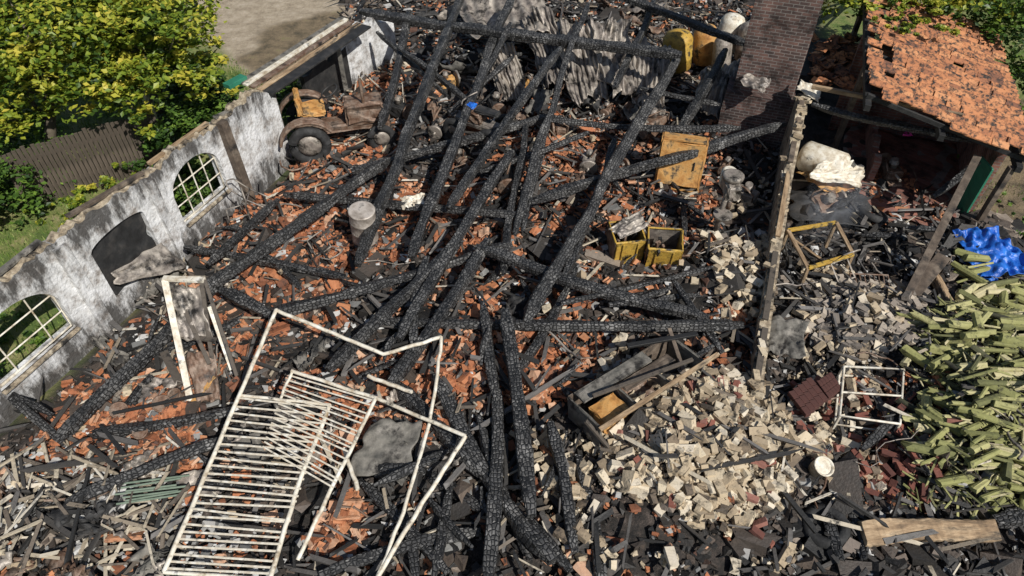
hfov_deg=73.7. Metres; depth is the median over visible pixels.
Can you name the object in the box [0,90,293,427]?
masonry
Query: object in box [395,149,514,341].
charred beam
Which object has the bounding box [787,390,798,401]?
brick
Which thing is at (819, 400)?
brick
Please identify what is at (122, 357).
scrap metal sheet
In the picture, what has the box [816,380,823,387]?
brick
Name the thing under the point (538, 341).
charred beam
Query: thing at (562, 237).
scrap metal sheet
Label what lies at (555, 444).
charred beam
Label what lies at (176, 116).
hedge
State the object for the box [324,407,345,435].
scrap metal sheet
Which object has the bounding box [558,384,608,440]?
charred beam
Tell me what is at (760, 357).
wall cap timber
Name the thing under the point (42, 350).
window frame
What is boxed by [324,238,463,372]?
charred beam
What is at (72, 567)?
scrap metal sheet
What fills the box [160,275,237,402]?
scorched cupboard frame
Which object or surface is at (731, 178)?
drill press
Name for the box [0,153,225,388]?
plastered wall
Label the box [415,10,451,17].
scrap metal sheet
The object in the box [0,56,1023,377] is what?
grass
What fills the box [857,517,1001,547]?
scorched timber baulk
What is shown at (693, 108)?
charred beam
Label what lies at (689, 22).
charred beam
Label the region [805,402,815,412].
brick
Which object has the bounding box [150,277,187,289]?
scrap metal sheet
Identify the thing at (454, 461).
scrap metal sheet
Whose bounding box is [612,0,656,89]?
charred beam
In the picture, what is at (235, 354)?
scrap metal sheet
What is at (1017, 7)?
garden tree
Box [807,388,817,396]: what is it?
brick
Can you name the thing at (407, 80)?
broken charred beam
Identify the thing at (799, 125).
loose wall bricks
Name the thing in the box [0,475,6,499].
scrap metal sheet
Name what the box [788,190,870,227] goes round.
steel plate
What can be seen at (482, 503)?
broken charred beam
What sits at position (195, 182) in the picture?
glazing bar
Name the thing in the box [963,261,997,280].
blue tarpaulin
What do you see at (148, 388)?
scrap metal sheet
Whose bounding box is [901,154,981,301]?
leaning plank
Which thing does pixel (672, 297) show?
broken charred beam
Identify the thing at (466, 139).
charred beam
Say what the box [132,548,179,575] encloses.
scrap metal sheet
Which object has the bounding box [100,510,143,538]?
scrap metal sheet
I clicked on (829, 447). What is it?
charred beam
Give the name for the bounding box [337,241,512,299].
charred beam
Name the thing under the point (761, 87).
brick chimney
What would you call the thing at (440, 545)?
charred beam
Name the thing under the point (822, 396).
brick
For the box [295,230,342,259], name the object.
burnt chair frame
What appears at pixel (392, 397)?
scrap metal sheet
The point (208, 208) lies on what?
window sill
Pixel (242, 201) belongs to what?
burnt chair frame
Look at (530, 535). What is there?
charred beam
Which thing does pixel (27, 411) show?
charred beam
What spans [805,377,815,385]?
brick
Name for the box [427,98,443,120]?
scrap metal sheet
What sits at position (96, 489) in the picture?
charred beam
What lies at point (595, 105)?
scrap metal sheet
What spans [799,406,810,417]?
brick
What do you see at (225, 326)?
charred beam
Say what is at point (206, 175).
glazing bar
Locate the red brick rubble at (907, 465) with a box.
[609,373,962,548]
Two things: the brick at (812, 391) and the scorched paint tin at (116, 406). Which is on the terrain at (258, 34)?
the scorched paint tin at (116, 406)
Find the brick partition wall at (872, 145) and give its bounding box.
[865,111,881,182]
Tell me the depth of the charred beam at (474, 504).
10.49 m
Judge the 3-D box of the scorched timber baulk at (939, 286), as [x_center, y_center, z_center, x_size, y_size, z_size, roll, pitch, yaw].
[8.332,0.050,13.227,0.205,0.170,2.057,26,38,-10]
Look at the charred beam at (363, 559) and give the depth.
9.78 m
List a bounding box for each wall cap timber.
[752,327,768,402]
[762,251,778,320]
[775,171,791,237]
[788,100,804,162]
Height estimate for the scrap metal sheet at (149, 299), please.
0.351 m
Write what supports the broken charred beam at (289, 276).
on the charred lath debris at (592, 524)
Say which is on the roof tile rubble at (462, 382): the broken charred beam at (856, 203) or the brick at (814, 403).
the broken charred beam at (856, 203)
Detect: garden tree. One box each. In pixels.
[819,0,1022,29]
[953,0,1023,115]
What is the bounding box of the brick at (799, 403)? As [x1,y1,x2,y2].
[793,398,804,408]
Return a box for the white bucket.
[807,456,834,477]
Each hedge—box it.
[0,66,244,228]
[127,73,243,170]
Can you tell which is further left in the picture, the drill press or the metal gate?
the metal gate
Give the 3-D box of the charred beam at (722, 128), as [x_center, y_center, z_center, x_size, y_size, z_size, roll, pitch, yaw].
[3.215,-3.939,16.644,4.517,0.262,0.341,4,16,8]
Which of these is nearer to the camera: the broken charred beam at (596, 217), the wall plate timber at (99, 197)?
the wall plate timber at (99, 197)
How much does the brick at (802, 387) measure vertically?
0.090 m
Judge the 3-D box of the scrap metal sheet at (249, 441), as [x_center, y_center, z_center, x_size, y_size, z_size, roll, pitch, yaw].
[-4.119,2.705,10.818,0.527,0.452,1.024,-16,47,-15]
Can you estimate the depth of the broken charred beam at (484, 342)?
12.01 m
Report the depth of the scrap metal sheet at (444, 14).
21.99 m
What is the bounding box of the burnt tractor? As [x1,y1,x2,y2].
[279,78,396,162]
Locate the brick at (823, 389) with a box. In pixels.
[820,386,827,392]
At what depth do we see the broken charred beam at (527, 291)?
13.35 m
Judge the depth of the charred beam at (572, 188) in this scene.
15.22 m
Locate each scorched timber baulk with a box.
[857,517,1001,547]
[931,274,961,317]
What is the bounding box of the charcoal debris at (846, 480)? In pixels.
[0,0,1023,575]
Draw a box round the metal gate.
[162,308,466,575]
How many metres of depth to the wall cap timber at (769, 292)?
12.91 m
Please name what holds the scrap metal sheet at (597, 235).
on the terrain at (258, 34)
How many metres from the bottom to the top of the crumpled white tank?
0.720 m
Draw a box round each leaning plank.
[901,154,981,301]
[915,252,950,296]
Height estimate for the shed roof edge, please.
2.300 m
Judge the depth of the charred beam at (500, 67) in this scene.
17.60 m
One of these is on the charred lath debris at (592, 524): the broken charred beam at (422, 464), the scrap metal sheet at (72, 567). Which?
the broken charred beam at (422, 464)
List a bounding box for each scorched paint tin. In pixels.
[109,401,127,417]
[132,429,150,439]
[151,395,170,412]
[166,388,184,403]
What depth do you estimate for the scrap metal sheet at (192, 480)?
10.66 m
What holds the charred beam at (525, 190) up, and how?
on the charred lath debris at (592, 524)
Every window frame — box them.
[0,294,72,388]
[184,153,225,221]
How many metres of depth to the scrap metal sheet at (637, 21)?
21.10 m
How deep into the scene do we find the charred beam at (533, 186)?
15.30 m
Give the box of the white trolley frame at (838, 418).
[832,365,904,433]
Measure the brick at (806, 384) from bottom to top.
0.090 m
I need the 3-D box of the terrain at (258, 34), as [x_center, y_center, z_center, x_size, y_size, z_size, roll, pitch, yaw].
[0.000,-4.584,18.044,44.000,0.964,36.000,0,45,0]
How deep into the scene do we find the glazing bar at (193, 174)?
14.26 m
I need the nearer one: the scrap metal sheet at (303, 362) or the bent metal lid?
the scrap metal sheet at (303, 362)
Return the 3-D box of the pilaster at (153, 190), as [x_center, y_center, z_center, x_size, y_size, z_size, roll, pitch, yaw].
[-6.954,-1.232,13.886,0.110,2.305,0.180,16,47,15]
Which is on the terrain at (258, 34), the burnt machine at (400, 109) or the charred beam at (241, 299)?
the burnt machine at (400, 109)
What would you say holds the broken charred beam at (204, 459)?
on the charred lath debris at (592, 524)
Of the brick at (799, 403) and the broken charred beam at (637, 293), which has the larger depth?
the broken charred beam at (637, 293)
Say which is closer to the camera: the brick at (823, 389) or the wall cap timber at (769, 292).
the brick at (823, 389)
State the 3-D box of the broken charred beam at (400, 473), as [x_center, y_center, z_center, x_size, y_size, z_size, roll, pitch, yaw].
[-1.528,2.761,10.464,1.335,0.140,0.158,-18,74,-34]
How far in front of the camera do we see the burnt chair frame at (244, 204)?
14.47 m
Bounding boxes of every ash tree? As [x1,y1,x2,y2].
[0,0,161,167]
[19,0,238,139]
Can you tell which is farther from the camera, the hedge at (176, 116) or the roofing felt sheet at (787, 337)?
the hedge at (176, 116)
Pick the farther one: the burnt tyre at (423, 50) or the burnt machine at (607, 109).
the burnt tyre at (423, 50)
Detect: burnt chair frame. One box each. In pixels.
[225,187,250,230]
[226,178,269,214]
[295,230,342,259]
[818,249,860,283]
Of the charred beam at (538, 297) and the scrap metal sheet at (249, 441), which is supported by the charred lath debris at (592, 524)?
the charred beam at (538, 297)
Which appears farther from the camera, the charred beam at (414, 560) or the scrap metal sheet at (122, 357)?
the scrap metal sheet at (122, 357)
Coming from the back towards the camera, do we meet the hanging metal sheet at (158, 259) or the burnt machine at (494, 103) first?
the burnt machine at (494, 103)
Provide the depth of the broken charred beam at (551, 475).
10.40 m
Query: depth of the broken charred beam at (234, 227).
14.26 m
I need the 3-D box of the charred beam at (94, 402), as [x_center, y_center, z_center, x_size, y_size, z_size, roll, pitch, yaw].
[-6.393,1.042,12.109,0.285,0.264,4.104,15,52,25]
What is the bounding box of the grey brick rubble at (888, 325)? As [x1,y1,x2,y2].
[802,274,932,363]
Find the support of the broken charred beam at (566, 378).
on the charred lath debris at (592, 524)
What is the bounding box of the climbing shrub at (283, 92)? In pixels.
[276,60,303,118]
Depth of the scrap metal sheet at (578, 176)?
15.62 m
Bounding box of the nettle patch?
[23,161,144,226]
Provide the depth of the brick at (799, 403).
11.39 m
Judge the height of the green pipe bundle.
0.031 m
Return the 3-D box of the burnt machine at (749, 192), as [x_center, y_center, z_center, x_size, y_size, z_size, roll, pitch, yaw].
[5.339,-2.169,15.603,1.088,0.651,0.502,31,53,27]
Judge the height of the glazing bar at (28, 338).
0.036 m
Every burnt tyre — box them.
[400,60,416,76]
[416,46,435,63]
[801,504,850,548]
[857,205,887,223]
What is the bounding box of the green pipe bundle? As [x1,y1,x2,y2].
[115,474,189,504]
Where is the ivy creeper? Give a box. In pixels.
[871,0,961,35]
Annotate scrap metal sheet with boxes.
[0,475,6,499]
[0,542,21,570]
[0,556,34,575]
[39,547,97,575]
[46,482,90,529]
[53,517,105,539]
[82,496,120,522]
[90,335,109,350]
[100,349,131,367]
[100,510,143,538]
[112,375,136,403]
[122,446,158,479]
[125,542,184,575]
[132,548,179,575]
[134,279,170,304]
[136,534,185,575]
[137,294,157,302]
[137,377,180,403]
[148,558,169,575]
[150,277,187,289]
[159,269,183,279]
[175,467,226,497]
[217,350,240,376]
[227,411,259,443]
[233,429,270,488]
[266,405,305,433]
[273,403,295,416]
[292,346,328,371]
[318,328,341,350]
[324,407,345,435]
[385,388,399,411]
[387,415,428,450]
[412,441,460,466]
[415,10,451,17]
[427,61,477,75]
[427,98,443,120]
[431,116,447,124]
[437,5,459,19]
[442,134,466,148]
[475,184,497,194]
[490,235,500,243]
[506,105,527,120]
[506,295,528,318]
[522,88,552,114]
[526,283,535,296]
[555,80,567,93]
[559,229,569,241]
[563,89,604,112]
[565,246,587,266]
[567,170,584,182]
[586,227,606,245]
[595,0,613,8]
[617,101,650,133]
[618,11,664,34]
[619,94,647,120]
[632,2,669,12]
[650,142,660,157]
[668,244,704,257]
[699,225,723,231]
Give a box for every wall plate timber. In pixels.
[0,239,41,275]
[64,171,144,218]
[146,121,208,164]
[213,95,271,118]
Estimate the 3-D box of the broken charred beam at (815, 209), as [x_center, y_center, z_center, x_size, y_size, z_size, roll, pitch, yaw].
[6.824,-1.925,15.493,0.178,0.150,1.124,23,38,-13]
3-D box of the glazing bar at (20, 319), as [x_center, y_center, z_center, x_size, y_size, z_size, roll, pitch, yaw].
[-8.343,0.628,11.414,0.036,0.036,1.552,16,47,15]
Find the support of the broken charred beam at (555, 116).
on the charred lath debris at (592, 524)
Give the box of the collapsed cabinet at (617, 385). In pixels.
[567,328,719,454]
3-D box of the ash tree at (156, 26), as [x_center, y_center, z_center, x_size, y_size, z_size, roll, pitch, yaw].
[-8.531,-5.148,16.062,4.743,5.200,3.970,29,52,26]
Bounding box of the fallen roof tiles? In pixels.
[807,31,874,90]
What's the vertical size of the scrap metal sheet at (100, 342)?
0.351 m
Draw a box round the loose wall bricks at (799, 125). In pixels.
[747,95,811,399]
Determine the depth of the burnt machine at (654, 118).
17.30 m
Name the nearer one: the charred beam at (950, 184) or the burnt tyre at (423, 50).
the charred beam at (950, 184)
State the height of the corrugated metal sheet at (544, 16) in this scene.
1.196 m
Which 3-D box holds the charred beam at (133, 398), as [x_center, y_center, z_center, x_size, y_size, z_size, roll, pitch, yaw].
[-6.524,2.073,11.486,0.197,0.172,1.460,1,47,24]
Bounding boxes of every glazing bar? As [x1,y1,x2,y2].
[0,296,49,336]
[0,310,61,362]
[0,348,17,370]
[22,299,53,340]
[173,158,213,190]
[177,173,194,211]
[178,172,219,207]
[187,161,204,203]
[198,154,214,195]
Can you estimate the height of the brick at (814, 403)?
0.090 m
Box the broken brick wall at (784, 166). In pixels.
[749,93,805,406]
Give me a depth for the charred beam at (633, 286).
13.10 m
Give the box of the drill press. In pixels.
[704,166,744,237]
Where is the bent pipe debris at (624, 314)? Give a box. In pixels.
[44,0,1008,575]
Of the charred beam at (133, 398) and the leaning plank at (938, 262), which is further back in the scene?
the leaning plank at (938, 262)
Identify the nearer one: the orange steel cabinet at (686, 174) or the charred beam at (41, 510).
the charred beam at (41, 510)
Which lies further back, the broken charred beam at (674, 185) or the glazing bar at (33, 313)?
the broken charred beam at (674, 185)
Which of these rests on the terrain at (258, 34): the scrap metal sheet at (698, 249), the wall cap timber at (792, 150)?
the scrap metal sheet at (698, 249)
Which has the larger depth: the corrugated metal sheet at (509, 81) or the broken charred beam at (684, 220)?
the corrugated metal sheet at (509, 81)
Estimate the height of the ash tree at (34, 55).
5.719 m
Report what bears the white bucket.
on the terrain at (258, 34)
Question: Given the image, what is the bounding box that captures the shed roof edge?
[223,16,370,146]
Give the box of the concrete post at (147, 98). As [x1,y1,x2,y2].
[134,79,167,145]
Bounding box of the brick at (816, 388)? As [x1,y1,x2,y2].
[812,385,821,393]
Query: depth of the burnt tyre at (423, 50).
20.34 m
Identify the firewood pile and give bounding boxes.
[887,247,1023,519]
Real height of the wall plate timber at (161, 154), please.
0.060 m
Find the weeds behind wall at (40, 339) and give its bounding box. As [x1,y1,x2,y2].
[0,310,46,376]
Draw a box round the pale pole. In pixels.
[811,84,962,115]
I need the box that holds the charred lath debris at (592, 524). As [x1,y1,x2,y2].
[0,0,1023,575]
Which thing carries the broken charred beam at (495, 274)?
on the charred lath debris at (592, 524)
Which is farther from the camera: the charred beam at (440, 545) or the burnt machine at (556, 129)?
the burnt machine at (556, 129)
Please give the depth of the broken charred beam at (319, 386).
11.63 m
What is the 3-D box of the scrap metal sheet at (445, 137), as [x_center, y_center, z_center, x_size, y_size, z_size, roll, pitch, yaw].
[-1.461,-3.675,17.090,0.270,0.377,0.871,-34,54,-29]
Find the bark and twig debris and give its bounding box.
[901,278,1023,519]
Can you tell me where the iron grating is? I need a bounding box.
[849,273,889,287]
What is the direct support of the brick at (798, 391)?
on the red brick rubble at (907, 465)
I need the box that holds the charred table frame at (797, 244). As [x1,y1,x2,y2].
[781,221,854,290]
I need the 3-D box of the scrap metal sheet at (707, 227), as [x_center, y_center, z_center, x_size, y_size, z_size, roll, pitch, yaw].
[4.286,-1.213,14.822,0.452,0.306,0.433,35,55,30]
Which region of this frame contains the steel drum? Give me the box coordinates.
[348,201,378,246]
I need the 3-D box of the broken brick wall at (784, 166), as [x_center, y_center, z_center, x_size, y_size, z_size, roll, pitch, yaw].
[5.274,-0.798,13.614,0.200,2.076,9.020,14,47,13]
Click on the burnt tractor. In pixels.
(312, 124)
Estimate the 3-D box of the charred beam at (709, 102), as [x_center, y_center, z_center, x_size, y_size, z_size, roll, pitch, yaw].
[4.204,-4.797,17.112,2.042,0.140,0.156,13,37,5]
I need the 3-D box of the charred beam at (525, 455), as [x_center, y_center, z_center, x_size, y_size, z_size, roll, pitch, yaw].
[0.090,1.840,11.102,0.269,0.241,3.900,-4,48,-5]
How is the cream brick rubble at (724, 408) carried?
on the terrain at (258, 34)
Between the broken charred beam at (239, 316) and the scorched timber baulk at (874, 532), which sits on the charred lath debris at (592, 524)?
the broken charred beam at (239, 316)
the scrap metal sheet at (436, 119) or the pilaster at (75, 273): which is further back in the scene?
the scrap metal sheet at (436, 119)
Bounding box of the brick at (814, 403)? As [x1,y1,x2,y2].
[809,399,819,409]
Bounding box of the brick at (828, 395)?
[824,392,831,399]
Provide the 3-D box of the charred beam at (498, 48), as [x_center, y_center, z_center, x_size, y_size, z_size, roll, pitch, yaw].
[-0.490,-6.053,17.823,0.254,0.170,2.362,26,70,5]
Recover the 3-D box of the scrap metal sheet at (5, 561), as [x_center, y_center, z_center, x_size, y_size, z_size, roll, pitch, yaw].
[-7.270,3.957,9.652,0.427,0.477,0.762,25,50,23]
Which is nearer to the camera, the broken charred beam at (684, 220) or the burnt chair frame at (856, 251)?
the burnt chair frame at (856, 251)
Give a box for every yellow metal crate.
[605,220,646,263]
[643,226,683,266]
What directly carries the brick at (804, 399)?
on the red brick rubble at (907, 465)
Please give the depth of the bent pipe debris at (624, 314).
12.60 m
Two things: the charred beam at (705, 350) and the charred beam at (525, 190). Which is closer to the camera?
the charred beam at (705, 350)
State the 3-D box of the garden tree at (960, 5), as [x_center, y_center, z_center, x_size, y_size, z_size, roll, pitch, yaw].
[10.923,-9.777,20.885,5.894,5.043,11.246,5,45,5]
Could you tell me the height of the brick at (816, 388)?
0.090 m
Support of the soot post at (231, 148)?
on the terrain at (258, 34)
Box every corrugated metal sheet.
[459,0,549,40]
[482,42,525,101]
[522,6,567,87]
[556,17,608,105]
[590,14,641,98]
[631,37,670,115]
[688,58,739,120]
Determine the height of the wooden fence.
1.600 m
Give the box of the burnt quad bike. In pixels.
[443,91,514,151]
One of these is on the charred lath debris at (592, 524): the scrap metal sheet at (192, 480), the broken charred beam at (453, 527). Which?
the broken charred beam at (453, 527)
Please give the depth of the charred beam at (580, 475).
10.08 m
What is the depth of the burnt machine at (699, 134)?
16.58 m
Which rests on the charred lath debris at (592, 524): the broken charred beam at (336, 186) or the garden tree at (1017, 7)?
the broken charred beam at (336, 186)
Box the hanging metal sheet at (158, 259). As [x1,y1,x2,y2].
[111,243,186,284]
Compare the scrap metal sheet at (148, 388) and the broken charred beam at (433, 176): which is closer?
the scrap metal sheet at (148, 388)
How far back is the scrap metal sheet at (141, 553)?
9.74 m
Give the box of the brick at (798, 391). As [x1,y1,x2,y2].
[792,387,802,395]
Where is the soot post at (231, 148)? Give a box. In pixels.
[216,119,255,203]
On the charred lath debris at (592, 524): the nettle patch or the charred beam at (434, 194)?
the charred beam at (434, 194)
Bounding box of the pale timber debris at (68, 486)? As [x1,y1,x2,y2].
[0,0,1010,575]
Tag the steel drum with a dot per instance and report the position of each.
(362, 215)
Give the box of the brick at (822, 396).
[818,392,827,402]
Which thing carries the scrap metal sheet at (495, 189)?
on the terrain at (258, 34)
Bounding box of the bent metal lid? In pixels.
[608,210,648,238]
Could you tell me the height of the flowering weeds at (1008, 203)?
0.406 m
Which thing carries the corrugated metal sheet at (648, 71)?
on the charred lath debris at (592, 524)
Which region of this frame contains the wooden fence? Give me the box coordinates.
[0,113,166,207]
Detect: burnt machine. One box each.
[390,95,412,119]
[428,117,444,141]
[436,69,460,88]
[455,148,469,168]
[488,92,506,113]
[497,163,519,196]
[523,72,540,87]
[550,121,571,136]
[579,149,596,177]
[599,101,613,119]
[621,150,643,165]
[630,107,669,145]
[687,133,711,140]
[717,156,733,175]
[723,181,767,208]
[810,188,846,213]
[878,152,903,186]
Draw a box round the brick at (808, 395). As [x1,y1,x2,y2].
[803,391,813,399]
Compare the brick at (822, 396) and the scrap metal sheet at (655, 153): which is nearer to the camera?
the brick at (822, 396)
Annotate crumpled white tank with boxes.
[796,141,864,192]
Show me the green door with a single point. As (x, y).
(982, 173)
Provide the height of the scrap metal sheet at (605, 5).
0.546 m
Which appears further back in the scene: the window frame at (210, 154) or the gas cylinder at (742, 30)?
the gas cylinder at (742, 30)
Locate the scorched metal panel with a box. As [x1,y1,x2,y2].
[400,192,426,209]
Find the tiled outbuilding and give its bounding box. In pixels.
[828,0,1023,225]
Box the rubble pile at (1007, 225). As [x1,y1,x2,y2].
[958,209,1023,249]
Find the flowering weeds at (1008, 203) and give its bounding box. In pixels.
[957,154,1023,235]
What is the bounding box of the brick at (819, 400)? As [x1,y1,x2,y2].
[813,396,823,405]
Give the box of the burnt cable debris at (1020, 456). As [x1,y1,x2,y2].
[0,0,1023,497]
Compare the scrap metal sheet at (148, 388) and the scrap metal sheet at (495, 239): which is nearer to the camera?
the scrap metal sheet at (148, 388)
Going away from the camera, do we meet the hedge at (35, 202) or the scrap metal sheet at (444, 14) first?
the hedge at (35, 202)
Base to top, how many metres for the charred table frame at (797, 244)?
0.725 m
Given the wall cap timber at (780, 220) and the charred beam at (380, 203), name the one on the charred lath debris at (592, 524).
the charred beam at (380, 203)
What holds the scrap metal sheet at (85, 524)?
on the terrain at (258, 34)
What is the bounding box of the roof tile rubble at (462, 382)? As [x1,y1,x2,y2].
[0,0,952,575]
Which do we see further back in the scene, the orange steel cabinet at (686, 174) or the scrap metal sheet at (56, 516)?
the orange steel cabinet at (686, 174)
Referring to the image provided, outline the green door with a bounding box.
[957,156,993,212]
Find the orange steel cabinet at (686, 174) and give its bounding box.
[653,132,708,192]
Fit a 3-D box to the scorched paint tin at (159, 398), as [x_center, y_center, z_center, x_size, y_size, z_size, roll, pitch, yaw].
[-5.910,1.991,11.550,0.312,0.273,0.312,-33,77,-29]
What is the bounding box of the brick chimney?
[716,0,823,147]
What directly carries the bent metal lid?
on the yellow metal crate at (624, 249)
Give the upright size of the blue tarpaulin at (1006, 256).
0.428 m
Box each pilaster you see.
[52,242,115,334]
[144,178,187,263]
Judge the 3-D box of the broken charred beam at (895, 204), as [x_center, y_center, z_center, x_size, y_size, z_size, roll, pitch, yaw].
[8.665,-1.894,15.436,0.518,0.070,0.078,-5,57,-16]
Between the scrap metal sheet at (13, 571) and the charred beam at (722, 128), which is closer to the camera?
the scrap metal sheet at (13, 571)
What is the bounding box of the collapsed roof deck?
[799,38,881,91]
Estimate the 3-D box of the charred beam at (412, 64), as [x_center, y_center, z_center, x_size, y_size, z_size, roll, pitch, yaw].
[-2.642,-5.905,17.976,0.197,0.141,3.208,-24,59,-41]
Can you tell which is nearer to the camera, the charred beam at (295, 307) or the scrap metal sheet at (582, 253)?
the charred beam at (295, 307)
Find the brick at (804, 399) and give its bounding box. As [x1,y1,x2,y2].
[799,395,809,403]
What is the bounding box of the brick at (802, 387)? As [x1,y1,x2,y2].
[797,384,807,392]
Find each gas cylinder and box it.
[692,23,715,66]
[711,38,732,67]
[718,13,744,53]
[734,21,749,60]
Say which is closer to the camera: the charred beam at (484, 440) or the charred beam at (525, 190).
the charred beam at (484, 440)
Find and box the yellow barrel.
[663,28,692,73]
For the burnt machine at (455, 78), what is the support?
on the terrain at (258, 34)
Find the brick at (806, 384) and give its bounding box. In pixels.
[801,380,811,388]
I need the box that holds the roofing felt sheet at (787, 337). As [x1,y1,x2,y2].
[768,314,809,358]
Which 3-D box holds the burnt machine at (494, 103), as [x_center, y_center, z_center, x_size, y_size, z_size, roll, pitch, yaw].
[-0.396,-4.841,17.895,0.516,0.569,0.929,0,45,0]
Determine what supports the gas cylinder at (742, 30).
on the charred lath debris at (592, 524)
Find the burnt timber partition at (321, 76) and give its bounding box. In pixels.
[299,46,352,110]
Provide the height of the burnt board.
1.440 m
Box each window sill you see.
[1,326,80,394]
[186,188,231,226]
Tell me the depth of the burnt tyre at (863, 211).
15.12 m
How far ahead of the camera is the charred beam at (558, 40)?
17.94 m
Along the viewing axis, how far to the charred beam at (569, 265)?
13.64 m
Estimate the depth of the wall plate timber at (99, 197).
12.38 m
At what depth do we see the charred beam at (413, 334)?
12.68 m
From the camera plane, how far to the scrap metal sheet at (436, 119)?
17.40 m
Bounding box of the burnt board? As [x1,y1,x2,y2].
[91,212,156,295]
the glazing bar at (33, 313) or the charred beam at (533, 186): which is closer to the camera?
the glazing bar at (33, 313)
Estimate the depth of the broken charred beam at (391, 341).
12.05 m
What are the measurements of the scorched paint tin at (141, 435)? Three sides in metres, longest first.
0.264 x 0.250 x 0.250 m
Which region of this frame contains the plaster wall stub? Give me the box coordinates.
[328,17,396,86]
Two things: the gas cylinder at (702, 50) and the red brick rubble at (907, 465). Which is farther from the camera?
the gas cylinder at (702, 50)
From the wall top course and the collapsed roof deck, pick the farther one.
the collapsed roof deck
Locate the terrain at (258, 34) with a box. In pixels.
[0,0,1023,575]
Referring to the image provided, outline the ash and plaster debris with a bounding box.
[0,0,1023,575]
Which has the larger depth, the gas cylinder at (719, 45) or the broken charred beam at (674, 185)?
the gas cylinder at (719, 45)
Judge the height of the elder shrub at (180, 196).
1.516 m
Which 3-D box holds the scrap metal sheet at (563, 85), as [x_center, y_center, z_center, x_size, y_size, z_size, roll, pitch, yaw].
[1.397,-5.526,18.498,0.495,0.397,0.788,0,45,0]
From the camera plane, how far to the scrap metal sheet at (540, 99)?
17.64 m
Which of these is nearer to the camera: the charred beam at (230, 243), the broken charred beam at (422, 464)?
the broken charred beam at (422, 464)
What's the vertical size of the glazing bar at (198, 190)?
0.036 m
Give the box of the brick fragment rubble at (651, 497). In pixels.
[515,234,898,574]
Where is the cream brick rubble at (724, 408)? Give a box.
[0,0,906,573]
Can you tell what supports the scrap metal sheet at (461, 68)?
on the charcoal debris at (846, 480)
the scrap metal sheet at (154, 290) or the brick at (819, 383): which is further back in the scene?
the scrap metal sheet at (154, 290)
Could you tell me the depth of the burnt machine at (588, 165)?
15.90 m
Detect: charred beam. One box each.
[0,377,65,447]
[5,498,54,540]
[18,395,52,416]
[52,265,230,443]
[65,437,227,505]
[92,406,233,438]
[94,374,153,447]
[146,314,160,343]
[159,318,240,352]
[183,245,345,278]
[197,453,227,480]
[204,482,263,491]
[206,198,279,265]
[217,286,270,317]
[221,157,391,283]
[221,225,244,233]
[226,313,243,322]
[263,293,344,316]
[264,254,301,289]
[283,192,515,217]
[314,373,326,391]
[318,527,481,575]
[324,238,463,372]
[330,184,359,188]
[330,278,358,286]
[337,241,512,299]
[349,359,398,380]
[351,114,546,174]
[354,0,463,266]
[358,477,449,575]
[359,8,681,58]
[372,448,448,487]
[374,458,438,477]
[375,31,447,96]
[377,10,410,129]
[378,462,424,477]
[382,332,396,362]
[383,317,743,331]
[387,237,490,387]
[392,382,481,479]
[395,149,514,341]
[398,47,477,105]
[400,510,419,575]
[405,75,410,85]
[407,0,514,259]
[409,256,429,350]
[422,468,481,513]
[424,492,473,548]
[431,174,443,194]
[431,374,557,565]
[431,482,452,575]
[445,46,562,209]
[448,55,513,113]
[471,22,512,88]
[475,243,709,319]
[475,415,532,560]
[478,327,490,365]
[479,131,589,173]
[479,300,499,396]
[480,486,485,512]
[482,261,500,285]
[482,389,503,575]
[483,203,506,221]
[500,123,527,274]
[500,308,536,517]
[512,2,589,235]
[516,52,529,56]
[519,263,578,369]
[519,279,530,296]
[520,125,549,232]
[522,58,680,321]
[528,121,786,203]
[531,518,572,572]
[541,433,566,495]
[545,113,576,119]
[546,421,578,553]
[552,118,740,132]
[554,363,577,385]
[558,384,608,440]
[560,265,713,304]
[562,138,616,275]
[572,205,609,221]
[574,454,607,575]
[602,289,668,302]
[607,285,671,306]
[610,180,623,193]
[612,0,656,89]
[621,254,636,269]
[623,0,744,45]
[639,86,719,105]
[647,344,714,381]
[657,293,704,301]
[671,182,680,192]
[671,279,724,353]
[678,48,727,133]
[680,203,687,236]
[687,205,704,217]
[689,214,713,224]
[798,444,832,464]
[808,189,823,216]
[811,102,972,142]
[823,504,844,561]
[832,188,859,209]
[837,197,876,207]
[848,512,868,560]
[859,369,930,451]
[861,232,899,239]
[886,202,904,205]
[905,225,935,231]
[931,162,980,198]
[989,506,1023,529]
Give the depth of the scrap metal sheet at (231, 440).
11.15 m
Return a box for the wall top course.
[0,89,263,281]
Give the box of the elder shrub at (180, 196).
[151,156,219,212]
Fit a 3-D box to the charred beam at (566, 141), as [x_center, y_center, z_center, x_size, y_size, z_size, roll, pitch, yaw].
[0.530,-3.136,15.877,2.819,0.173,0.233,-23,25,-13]
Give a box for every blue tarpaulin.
[952,226,1023,276]
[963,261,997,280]

